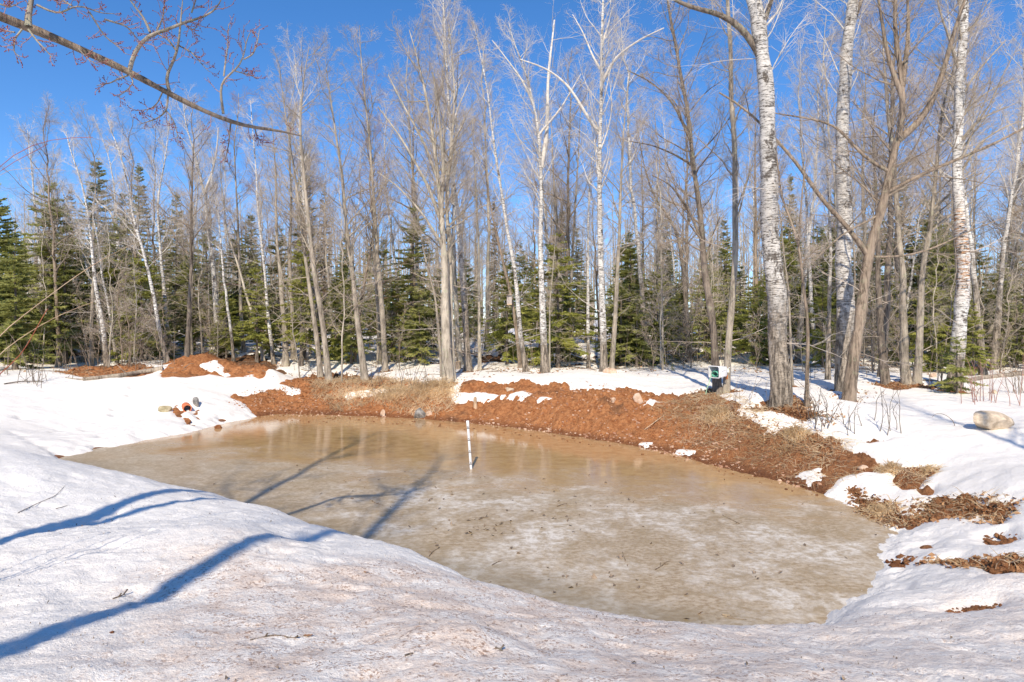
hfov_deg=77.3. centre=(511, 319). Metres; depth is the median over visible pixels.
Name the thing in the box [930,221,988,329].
balsam fir
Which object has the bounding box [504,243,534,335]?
balsam fir
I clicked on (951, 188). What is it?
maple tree
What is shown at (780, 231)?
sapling
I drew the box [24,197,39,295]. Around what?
birch tree
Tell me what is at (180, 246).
sapling
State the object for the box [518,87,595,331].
maple tree
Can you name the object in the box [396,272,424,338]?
balsam fir
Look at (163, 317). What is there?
sapling
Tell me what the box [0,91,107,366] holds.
maple tree
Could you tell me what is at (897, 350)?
sapling
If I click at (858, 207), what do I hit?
birch tree
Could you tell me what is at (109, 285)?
sapling
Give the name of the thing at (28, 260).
balsam fir
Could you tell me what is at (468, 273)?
sapling
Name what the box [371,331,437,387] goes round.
bare shrub
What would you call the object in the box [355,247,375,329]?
balsam fir
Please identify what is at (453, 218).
birch tree
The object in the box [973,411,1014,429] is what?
boulder
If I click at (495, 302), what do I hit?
sapling
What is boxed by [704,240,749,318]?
balsam fir
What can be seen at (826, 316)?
sapling
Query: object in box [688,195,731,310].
maple tree
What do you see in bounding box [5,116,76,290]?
birch tree
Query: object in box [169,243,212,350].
balsam fir
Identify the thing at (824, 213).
maple tree
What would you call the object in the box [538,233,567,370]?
maple tree
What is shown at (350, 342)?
balsam fir
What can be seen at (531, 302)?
balsam fir
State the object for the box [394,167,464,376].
maple tree
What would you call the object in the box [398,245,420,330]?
sapling
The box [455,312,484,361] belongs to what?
sapling
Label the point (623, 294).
balsam fir
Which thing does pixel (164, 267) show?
sapling
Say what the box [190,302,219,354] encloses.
sapling
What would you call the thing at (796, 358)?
birch tree
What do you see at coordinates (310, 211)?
maple tree
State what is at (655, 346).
bare shrub
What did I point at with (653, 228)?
maple tree
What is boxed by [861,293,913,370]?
sapling
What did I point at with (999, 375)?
fallen log
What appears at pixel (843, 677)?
bark litter
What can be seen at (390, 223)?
birch tree
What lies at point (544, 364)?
birch tree
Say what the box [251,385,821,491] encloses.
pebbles
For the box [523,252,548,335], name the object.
balsam fir
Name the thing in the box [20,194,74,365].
sapling
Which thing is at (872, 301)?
sapling
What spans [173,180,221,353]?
sapling
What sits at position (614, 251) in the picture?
maple tree
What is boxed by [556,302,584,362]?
fir
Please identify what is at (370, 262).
sapling
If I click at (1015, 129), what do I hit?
birch tree
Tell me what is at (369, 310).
sapling
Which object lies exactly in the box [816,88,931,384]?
maple tree
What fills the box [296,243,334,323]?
sapling
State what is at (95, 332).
sapling
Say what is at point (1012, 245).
sapling
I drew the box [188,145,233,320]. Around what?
maple tree
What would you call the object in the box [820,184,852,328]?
spruce tree
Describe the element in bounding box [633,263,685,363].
balsam fir
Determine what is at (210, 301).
sapling
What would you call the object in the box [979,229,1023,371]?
sapling
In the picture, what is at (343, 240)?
spruce tree
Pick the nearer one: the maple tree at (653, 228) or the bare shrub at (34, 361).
the bare shrub at (34, 361)
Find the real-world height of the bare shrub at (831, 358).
1.827 m
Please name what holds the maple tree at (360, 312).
on the ground at (505, 409)
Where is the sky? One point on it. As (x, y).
(20, 87)
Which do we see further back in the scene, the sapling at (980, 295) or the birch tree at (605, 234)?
the birch tree at (605, 234)
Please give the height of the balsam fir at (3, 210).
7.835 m
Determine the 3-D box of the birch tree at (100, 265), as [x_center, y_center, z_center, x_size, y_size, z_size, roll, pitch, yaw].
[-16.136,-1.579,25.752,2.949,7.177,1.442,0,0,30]
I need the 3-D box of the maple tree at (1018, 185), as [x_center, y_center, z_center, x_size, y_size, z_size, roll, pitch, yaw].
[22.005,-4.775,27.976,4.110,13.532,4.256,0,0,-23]
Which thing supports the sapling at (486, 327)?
on the ground at (505, 409)
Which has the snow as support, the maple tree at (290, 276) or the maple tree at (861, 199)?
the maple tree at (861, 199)
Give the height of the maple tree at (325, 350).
13.347 m
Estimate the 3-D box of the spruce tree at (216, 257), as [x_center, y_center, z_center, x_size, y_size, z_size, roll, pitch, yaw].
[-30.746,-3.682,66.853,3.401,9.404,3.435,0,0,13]
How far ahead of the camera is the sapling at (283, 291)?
24.39 m
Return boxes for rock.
[158,406,172,411]
[193,397,198,405]
[414,408,425,417]
[603,368,616,373]
[633,393,642,403]
[857,465,867,469]
[929,373,936,377]
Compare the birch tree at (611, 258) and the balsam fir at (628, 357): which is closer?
the balsam fir at (628, 357)
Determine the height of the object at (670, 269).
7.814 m
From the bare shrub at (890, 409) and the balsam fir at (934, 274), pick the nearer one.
the bare shrub at (890, 409)
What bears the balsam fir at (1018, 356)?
on the ground at (505, 409)
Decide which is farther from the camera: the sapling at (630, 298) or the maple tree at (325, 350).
the sapling at (630, 298)
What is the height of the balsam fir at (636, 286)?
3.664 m
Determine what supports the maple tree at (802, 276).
on the snow
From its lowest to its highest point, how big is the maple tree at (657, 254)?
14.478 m
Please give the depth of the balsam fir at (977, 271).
32.79 m
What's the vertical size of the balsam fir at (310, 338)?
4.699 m
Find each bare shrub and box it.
[0,324,59,375]
[14,334,49,387]
[25,317,111,370]
[70,320,174,370]
[279,318,322,372]
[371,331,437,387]
[400,346,445,388]
[510,328,537,370]
[625,322,684,368]
[730,362,769,415]
[794,377,839,424]
[804,331,866,378]
[813,389,885,433]
[880,385,901,435]
[918,343,945,389]
[960,352,1023,405]
[994,344,1023,394]
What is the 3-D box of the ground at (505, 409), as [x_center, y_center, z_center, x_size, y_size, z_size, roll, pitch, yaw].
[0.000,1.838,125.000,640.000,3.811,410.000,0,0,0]
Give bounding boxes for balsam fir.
[0,182,107,364]
[0,183,37,357]
[0,221,41,355]
[0,236,13,298]
[0,237,59,369]
[0,302,49,363]
[19,237,39,293]
[26,225,107,363]
[72,232,129,349]
[74,236,143,355]
[85,216,149,341]
[106,249,175,361]
[108,277,153,360]
[126,251,173,348]
[138,264,174,357]
[144,300,184,359]
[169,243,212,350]
[169,248,220,345]
[177,228,221,334]
[204,297,245,352]
[207,286,242,356]
[208,229,262,347]
[234,259,280,362]
[245,297,281,342]
[250,226,299,347]
[251,298,281,356]
[272,240,329,365]
[281,265,332,358]
[314,277,349,359]
[323,261,355,351]
[324,264,365,347]
[328,249,363,325]
[328,277,375,363]
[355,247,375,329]
[361,239,402,339]
[361,261,394,336]
[369,277,414,361]
[383,205,440,358]
[387,265,406,329]
[395,288,441,363]
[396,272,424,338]
[424,268,454,336]
[424,300,440,348]
[457,260,483,340]
[459,286,490,335]
[481,252,533,363]
[483,271,527,351]
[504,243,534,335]
[514,233,599,367]
[522,260,556,349]
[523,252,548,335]
[550,278,583,361]
[570,277,599,342]
[591,286,653,365]
[593,232,657,364]
[595,320,620,363]
[605,264,620,321]
[607,236,651,323]
[615,293,659,366]
[617,261,639,334]
[630,278,649,328]
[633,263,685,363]
[640,319,671,363]
[654,246,682,325]
[659,289,705,359]
[664,273,695,344]
[676,281,741,361]
[688,252,724,314]
[690,259,725,345]
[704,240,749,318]
[715,280,755,353]
[718,265,754,348]
[732,276,768,364]
[744,302,768,364]
[745,271,767,341]
[748,272,787,351]
[758,227,818,354]
[787,226,835,354]
[791,283,824,342]
[793,281,835,366]
[803,263,835,344]
[806,225,836,307]
[815,233,855,317]
[835,246,875,355]
[856,221,910,337]
[866,291,895,354]
[873,281,915,365]
[894,200,954,346]
[894,253,934,341]
[907,235,955,358]
[908,223,974,362]
[908,268,968,371]
[929,337,987,393]
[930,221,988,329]
[949,300,986,365]
[964,303,995,375]
[971,243,994,330]
[974,260,1023,366]
[974,277,996,345]
[983,279,1022,342]
[987,281,1023,366]
[988,234,1023,313]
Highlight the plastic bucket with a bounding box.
[708,365,729,378]
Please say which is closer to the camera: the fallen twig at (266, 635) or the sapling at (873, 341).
the fallen twig at (266, 635)
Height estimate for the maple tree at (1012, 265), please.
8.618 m
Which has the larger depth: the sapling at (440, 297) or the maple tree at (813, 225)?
the maple tree at (813, 225)
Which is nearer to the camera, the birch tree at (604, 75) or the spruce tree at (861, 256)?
the birch tree at (604, 75)
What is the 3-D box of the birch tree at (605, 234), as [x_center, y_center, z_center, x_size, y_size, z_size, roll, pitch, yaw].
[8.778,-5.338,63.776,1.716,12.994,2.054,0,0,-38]
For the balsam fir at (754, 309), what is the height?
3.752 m
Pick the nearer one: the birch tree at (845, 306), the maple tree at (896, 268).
the birch tree at (845, 306)
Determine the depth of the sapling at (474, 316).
25.28 m
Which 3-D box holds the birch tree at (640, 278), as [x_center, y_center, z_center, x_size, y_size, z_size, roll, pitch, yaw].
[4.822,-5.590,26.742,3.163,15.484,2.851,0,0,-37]
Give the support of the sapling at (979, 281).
on the ground at (505, 409)
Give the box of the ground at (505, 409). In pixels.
[27,321,1023,573]
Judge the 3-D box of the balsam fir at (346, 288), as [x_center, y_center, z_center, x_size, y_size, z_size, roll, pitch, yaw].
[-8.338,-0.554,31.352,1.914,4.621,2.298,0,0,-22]
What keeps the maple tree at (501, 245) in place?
on the snow
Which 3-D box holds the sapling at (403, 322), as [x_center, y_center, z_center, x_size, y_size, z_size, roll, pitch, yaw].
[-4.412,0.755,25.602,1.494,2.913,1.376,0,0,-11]
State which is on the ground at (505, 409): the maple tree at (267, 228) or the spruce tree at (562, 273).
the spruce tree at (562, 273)
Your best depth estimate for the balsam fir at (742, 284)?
32.86 m
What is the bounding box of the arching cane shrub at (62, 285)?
[0,137,141,373]
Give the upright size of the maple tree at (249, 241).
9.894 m
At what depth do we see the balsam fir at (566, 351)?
27.87 m
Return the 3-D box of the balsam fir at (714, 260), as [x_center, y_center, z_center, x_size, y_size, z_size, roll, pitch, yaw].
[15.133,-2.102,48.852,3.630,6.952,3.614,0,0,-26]
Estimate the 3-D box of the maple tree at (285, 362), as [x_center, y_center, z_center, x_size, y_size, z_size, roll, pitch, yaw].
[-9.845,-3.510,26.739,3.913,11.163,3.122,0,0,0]
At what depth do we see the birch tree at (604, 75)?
22.81 m
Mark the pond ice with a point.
(817, 579)
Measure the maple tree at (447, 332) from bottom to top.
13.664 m
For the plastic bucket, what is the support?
attached to the maple tree at (717, 388)
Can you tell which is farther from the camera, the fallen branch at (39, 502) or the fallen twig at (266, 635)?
the fallen branch at (39, 502)
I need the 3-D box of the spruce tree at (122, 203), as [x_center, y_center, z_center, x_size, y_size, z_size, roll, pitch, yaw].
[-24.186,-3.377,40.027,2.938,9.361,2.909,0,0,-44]
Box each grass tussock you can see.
[369,381,410,402]
[402,373,466,406]
[696,402,739,430]
[777,419,816,446]
[856,493,907,518]
[871,460,909,474]
[918,464,942,474]
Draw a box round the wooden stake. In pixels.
[473,397,476,408]
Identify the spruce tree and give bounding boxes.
[33,221,56,279]
[58,190,83,299]
[68,158,126,329]
[105,191,131,293]
[123,163,161,305]
[150,220,178,324]
[161,192,188,331]
[213,239,225,291]
[216,248,226,288]
[232,215,268,324]
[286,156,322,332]
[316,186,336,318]
[335,234,358,303]
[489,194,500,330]
[547,212,575,330]
[569,227,586,325]
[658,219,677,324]
[713,218,738,311]
[779,173,801,320]
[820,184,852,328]
[852,220,883,300]
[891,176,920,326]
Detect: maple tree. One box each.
[0,0,301,163]
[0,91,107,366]
[14,205,33,295]
[31,179,88,283]
[53,98,146,365]
[77,100,180,313]
[116,116,201,326]
[126,91,238,356]
[169,135,217,337]
[169,150,213,354]
[174,84,267,351]
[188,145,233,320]
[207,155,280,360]
[218,216,244,286]
[220,151,302,344]
[222,24,387,380]
[222,203,269,316]
[236,102,316,366]
[238,56,337,358]
[242,46,360,377]
[246,231,275,304]
[250,192,294,310]
[261,219,276,287]
[264,221,287,287]
[273,140,338,356]
[277,113,342,329]
[284,214,317,288]
[285,162,326,266]
[289,38,418,380]
[289,146,341,353]
[295,132,348,336]
[307,22,417,371]
[323,63,421,364]
[337,122,393,361]
[349,73,440,319]
[359,0,531,383]
[364,22,462,287]
[389,215,406,303]
[393,0,482,364]
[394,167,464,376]
[426,114,510,369]
[435,171,490,313]
[455,205,483,292]
[456,204,484,302]
[457,19,534,348]
[457,156,502,329]
[466,217,485,329]
[468,194,506,329]
[469,117,557,367]
[480,185,522,320]
[482,207,508,330]
[495,139,574,330]
[495,194,527,316]
[498,42,623,360]
[503,205,528,330]
[507,76,573,331]
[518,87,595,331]
[531,133,576,325]
[537,149,595,339]
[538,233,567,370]
[549,189,598,298]
[550,95,604,331]
[560,161,625,340]
[562,53,684,367]
[589,213,627,302]
[590,220,611,320]
[610,111,699,362]
[611,109,688,308]
[612,0,825,394]
[623,218,646,274]
[627,85,703,329]
[632,69,727,346]
[637,232,674,369]
[648,164,677,293]
[652,137,711,305]
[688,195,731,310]
[693,139,741,296]
[701,102,798,351]
[711,0,1023,401]
[722,121,790,316]
[739,121,811,302]
[748,136,811,385]
[752,129,840,406]
[775,0,900,287]
[792,0,978,376]
[795,178,832,254]
[804,5,925,354]
[808,161,852,279]
[812,151,861,272]
[814,0,1023,384]
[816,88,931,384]
[827,120,896,312]
[851,63,951,359]
[852,124,887,294]
[884,93,996,341]
[885,0,1021,366]
[908,64,981,257]
[912,69,1001,288]
[935,101,1009,298]
[968,114,1023,348]
[969,96,1023,359]
[975,32,1023,331]
[976,149,1022,258]
[981,169,1023,302]
[981,172,1023,359]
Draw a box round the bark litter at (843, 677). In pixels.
[1,492,1023,680]
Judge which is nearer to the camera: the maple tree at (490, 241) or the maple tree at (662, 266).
the maple tree at (662, 266)
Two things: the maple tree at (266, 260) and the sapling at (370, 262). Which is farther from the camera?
the maple tree at (266, 260)
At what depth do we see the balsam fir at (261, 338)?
26.91 m
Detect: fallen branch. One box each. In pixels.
[4,365,47,384]
[18,487,63,512]
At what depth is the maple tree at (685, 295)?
27.19 m
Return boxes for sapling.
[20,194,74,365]
[60,274,97,362]
[60,281,102,364]
[74,298,111,366]
[79,209,133,367]
[82,222,135,351]
[87,259,148,365]
[91,178,130,344]
[97,254,156,362]
[99,282,138,360]
[110,203,164,363]
[115,298,163,363]
[121,264,170,359]
[125,294,177,365]
[138,282,183,360]
[143,238,171,307]
[160,199,198,322]
[173,173,235,350]
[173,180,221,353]
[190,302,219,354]
[192,292,233,357]
[199,269,223,325]
[201,188,238,313]
[202,271,236,356]
[209,191,255,314]
[260,253,303,345]
[270,240,315,377]
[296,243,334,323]
[311,157,379,380]
[358,198,401,356]
[358,215,380,338]
[361,280,374,337]
[362,278,376,345]
[365,262,405,346]
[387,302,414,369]
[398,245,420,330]
[420,231,465,351]
[438,315,462,358]
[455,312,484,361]
[456,216,483,316]
[458,255,504,356]
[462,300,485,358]
[474,305,498,352]
[489,281,502,330]
[544,205,580,311]
[555,229,585,338]
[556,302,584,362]
[583,291,599,346]
[608,267,652,363]
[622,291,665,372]
[631,138,699,367]
[634,219,672,331]
[637,178,679,318]
[639,237,683,365]
[661,287,704,370]
[666,262,719,367]
[676,215,718,356]
[679,182,737,333]
[688,305,723,362]
[691,246,722,314]
[692,177,737,346]
[700,318,726,372]
[704,278,728,338]
[709,244,728,312]
[709,259,738,327]
[733,298,767,370]
[735,168,799,359]
[748,162,800,290]
[790,272,815,370]
[802,216,834,303]
[810,267,868,357]
[817,318,835,367]
[851,242,898,352]
[855,244,881,364]
[856,261,897,372]
[858,282,877,353]
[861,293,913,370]
[862,313,896,371]
[874,316,912,372]
[877,308,914,367]
[881,232,929,367]
[908,192,955,371]
[923,234,979,359]
[940,238,998,343]
[968,229,1015,369]
[976,299,1022,372]
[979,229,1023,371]
[982,238,1023,341]
[986,317,1016,366]
[993,202,1023,313]
[1001,233,1023,297]
[1004,188,1023,300]
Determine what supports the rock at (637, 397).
on the ground at (505, 409)
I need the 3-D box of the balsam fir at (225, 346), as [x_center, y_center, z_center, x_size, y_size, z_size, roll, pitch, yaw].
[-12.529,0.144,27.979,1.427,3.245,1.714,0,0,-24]
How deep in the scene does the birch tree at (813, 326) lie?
27.92 m
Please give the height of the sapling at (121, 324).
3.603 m
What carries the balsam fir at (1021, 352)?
on the ground at (505, 409)
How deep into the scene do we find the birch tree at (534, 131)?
33.79 m
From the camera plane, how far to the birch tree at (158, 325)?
22.75 m
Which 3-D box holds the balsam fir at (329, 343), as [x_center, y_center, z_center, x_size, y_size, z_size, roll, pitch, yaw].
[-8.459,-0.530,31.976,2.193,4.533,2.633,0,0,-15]
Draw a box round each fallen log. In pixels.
[82,366,162,380]
[570,355,595,362]
[969,370,1023,380]
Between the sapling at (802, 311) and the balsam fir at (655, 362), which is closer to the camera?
the sapling at (802, 311)
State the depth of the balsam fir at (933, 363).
23.84 m
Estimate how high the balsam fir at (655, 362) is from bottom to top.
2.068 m
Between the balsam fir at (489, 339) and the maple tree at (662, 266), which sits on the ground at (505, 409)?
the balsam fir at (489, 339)
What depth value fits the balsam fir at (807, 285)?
32.08 m
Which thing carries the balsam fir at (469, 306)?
on the ground at (505, 409)
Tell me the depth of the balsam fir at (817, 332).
24.98 m
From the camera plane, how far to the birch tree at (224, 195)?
34.47 m
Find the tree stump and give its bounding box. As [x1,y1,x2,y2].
[455,361,461,368]
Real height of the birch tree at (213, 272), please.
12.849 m
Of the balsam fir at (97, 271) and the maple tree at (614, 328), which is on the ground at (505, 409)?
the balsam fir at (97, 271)
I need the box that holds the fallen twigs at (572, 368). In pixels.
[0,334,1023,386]
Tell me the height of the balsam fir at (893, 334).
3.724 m
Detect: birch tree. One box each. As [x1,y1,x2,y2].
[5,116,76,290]
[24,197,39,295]
[37,133,64,236]
[42,154,65,256]
[49,120,124,365]
[53,177,119,357]
[85,113,145,338]
[86,191,142,362]
[101,103,177,362]
[125,97,195,358]
[162,84,260,353]
[174,110,213,243]
[195,131,239,361]
[210,128,246,325]
[214,97,296,364]
[268,22,332,356]
[335,141,370,334]
[363,90,412,350]
[374,0,530,371]
[412,8,479,355]
[463,9,570,371]
[478,3,610,372]
[511,0,664,371]
[522,120,562,331]
[554,128,621,368]
[590,0,663,365]
[596,204,608,265]
[604,221,616,320]
[640,0,863,407]
[654,96,685,319]
[726,147,748,325]
[738,100,759,265]
[738,212,752,287]
[776,24,830,356]
[785,25,857,363]
[788,0,939,391]
[793,93,860,379]
[796,199,804,302]
[849,150,869,337]
[868,149,888,268]
[884,0,1023,390]
[902,137,941,315]
[903,126,922,274]
[913,0,997,374]
[942,71,999,315]
[972,145,1023,316]
[977,0,1023,370]
[988,125,1021,268]
[996,63,1023,215]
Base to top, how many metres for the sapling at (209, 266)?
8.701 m
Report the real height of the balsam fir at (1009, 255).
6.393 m
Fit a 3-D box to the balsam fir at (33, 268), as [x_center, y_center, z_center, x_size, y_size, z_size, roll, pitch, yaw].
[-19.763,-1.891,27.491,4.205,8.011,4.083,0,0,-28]
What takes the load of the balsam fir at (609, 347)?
on the ground at (505, 409)
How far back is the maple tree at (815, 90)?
26.89 m
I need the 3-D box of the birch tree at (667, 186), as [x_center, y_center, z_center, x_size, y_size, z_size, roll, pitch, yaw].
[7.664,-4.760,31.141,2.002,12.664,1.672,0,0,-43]
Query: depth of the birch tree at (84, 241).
27.37 m
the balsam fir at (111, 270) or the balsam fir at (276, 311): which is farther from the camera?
the balsam fir at (276, 311)
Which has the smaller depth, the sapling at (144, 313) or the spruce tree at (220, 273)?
the sapling at (144, 313)
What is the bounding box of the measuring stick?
[466,420,471,468]
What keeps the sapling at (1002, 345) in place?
on the ground at (505, 409)
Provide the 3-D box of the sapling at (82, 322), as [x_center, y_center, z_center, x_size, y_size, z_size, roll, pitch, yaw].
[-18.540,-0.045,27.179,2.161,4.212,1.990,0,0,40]
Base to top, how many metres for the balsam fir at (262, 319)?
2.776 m
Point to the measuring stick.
(469, 443)
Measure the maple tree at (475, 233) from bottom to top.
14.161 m
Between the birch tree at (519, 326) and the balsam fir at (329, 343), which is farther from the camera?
the balsam fir at (329, 343)
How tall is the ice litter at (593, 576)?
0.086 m
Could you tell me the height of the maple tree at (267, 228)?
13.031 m
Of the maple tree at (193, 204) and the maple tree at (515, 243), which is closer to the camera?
the maple tree at (193, 204)
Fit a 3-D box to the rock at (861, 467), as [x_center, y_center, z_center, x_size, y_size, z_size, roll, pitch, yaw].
[6.184,2.621,11.287,0.171,0.106,0.122,0,0,0]
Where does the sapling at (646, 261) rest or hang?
on the ground at (505, 409)
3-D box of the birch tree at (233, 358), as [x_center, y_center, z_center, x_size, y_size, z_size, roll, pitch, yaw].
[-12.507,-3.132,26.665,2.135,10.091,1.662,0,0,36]
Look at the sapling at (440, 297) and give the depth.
23.43 m
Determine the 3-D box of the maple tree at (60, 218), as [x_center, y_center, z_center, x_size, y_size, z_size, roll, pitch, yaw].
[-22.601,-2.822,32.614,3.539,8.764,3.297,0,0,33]
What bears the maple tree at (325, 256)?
on the snow
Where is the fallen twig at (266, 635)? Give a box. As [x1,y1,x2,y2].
[250,633,301,640]
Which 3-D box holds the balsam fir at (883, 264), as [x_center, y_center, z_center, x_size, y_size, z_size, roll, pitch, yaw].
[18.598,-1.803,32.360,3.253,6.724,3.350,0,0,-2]
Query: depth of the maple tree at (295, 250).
60.84 m
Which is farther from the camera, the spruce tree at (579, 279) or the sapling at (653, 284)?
the spruce tree at (579, 279)
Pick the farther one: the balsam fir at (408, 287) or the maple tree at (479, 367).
the balsam fir at (408, 287)
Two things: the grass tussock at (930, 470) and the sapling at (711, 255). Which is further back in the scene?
the sapling at (711, 255)
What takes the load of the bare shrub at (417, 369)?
on the ground at (505, 409)
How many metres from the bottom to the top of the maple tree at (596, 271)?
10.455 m
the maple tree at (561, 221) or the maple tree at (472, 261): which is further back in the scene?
the maple tree at (472, 261)
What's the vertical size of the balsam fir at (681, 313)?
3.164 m
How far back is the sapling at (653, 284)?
25.80 m
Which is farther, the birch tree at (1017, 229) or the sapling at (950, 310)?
the birch tree at (1017, 229)
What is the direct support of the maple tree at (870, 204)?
on the snow
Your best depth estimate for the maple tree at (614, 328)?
22.87 m
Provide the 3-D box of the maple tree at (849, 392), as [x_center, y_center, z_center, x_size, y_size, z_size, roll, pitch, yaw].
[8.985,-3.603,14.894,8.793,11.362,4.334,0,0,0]
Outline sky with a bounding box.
[0,0,1023,318]
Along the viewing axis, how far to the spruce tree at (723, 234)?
51.29 m
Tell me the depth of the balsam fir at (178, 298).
31.79 m
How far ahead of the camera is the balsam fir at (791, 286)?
28.67 m
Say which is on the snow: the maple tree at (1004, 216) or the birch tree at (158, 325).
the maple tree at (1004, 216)
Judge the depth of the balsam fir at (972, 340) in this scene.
21.89 m
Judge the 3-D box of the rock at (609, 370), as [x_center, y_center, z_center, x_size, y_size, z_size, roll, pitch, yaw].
[3.312,1.783,21.655,0.471,0.274,0.293,0,0,0]
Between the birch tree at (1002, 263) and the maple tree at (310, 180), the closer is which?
the birch tree at (1002, 263)
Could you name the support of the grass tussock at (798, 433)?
on the ground at (505, 409)
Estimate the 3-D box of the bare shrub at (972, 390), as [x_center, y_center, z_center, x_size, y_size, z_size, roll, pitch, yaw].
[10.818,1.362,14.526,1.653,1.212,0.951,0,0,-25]
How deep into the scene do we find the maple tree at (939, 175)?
33.68 m
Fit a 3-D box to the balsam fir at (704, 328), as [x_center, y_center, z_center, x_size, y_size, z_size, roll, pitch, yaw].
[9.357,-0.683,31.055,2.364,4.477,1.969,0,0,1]
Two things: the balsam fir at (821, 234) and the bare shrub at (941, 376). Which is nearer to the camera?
the bare shrub at (941, 376)
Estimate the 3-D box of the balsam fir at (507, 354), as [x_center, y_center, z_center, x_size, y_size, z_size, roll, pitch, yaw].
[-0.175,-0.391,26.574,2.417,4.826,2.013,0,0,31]
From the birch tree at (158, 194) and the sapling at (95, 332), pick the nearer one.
the sapling at (95, 332)
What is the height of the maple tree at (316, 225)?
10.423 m
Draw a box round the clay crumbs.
[162,349,1023,612]
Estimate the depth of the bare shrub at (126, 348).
23.13 m
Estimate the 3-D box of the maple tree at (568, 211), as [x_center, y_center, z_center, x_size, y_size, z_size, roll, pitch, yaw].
[2.072,-5.253,28.927,4.501,14.650,5.595,0,0,-35]
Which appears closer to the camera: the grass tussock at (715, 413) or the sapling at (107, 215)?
the grass tussock at (715, 413)
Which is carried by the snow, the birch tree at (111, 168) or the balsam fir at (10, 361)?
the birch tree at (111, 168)
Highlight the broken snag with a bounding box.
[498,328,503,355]
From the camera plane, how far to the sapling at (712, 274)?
39.80 m
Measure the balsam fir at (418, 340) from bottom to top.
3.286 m
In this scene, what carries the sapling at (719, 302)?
on the ground at (505, 409)
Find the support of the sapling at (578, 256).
on the ground at (505, 409)
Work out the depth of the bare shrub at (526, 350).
24.00 m
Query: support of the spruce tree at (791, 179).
on the ground at (505, 409)
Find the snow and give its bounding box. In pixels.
[0,320,1023,681]
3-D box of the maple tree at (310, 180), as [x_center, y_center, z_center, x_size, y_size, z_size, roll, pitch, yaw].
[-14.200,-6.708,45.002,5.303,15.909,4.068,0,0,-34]
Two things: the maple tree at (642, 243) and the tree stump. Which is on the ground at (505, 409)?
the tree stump
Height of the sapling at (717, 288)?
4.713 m
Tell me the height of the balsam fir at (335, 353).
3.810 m
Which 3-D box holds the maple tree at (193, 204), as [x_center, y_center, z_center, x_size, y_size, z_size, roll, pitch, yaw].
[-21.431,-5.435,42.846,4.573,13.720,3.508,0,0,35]
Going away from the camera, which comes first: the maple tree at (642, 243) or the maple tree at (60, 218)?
the maple tree at (60, 218)
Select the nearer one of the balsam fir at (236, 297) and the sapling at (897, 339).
the sapling at (897, 339)
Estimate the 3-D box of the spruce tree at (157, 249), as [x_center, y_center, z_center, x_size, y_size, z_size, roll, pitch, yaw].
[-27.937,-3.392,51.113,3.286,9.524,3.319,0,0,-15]
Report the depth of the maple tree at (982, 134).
23.62 m
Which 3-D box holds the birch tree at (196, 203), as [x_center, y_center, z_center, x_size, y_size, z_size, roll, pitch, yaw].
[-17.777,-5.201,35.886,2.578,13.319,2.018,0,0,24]
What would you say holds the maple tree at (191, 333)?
on the snow
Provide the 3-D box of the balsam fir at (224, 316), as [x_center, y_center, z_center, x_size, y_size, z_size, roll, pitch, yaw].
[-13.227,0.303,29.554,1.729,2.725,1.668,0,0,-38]
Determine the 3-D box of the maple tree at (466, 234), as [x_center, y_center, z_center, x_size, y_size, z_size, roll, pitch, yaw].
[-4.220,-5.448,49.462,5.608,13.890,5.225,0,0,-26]
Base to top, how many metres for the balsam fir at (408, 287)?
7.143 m
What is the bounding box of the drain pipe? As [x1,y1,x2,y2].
[181,402,191,411]
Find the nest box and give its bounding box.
[506,294,511,304]
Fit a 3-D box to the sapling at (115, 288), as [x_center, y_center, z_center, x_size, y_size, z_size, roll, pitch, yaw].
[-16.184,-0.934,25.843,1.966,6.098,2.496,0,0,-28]
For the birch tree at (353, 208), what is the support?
on the snow
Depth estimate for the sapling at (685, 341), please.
24.48 m
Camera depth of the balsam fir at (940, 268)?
27.61 m
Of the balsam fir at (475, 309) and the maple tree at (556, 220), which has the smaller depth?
the maple tree at (556, 220)
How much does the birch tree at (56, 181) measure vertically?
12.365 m
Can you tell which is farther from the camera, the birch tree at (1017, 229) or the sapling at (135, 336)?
the birch tree at (1017, 229)
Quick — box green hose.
[705,370,718,393]
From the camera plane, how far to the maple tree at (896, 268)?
27.85 m
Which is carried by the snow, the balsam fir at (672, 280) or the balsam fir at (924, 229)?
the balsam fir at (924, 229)
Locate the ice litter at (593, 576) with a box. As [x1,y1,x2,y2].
[181,458,876,618]
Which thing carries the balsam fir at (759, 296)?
on the ground at (505, 409)
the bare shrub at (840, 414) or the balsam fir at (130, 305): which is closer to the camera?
the bare shrub at (840, 414)
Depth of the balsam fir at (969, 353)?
26.50 m
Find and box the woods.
[0,180,1023,330]
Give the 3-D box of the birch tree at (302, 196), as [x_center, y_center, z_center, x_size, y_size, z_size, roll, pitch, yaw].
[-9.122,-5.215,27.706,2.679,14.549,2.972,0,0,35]
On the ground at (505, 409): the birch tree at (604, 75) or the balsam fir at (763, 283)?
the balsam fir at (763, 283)
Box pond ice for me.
[59,414,898,625]
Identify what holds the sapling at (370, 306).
on the ground at (505, 409)
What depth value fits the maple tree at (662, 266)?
23.84 m
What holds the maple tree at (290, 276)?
on the ground at (505, 409)
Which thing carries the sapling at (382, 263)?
on the ground at (505, 409)
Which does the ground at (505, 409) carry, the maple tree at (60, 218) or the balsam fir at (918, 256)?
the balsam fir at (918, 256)
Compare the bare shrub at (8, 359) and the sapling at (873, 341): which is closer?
the bare shrub at (8, 359)
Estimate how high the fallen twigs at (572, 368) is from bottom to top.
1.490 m

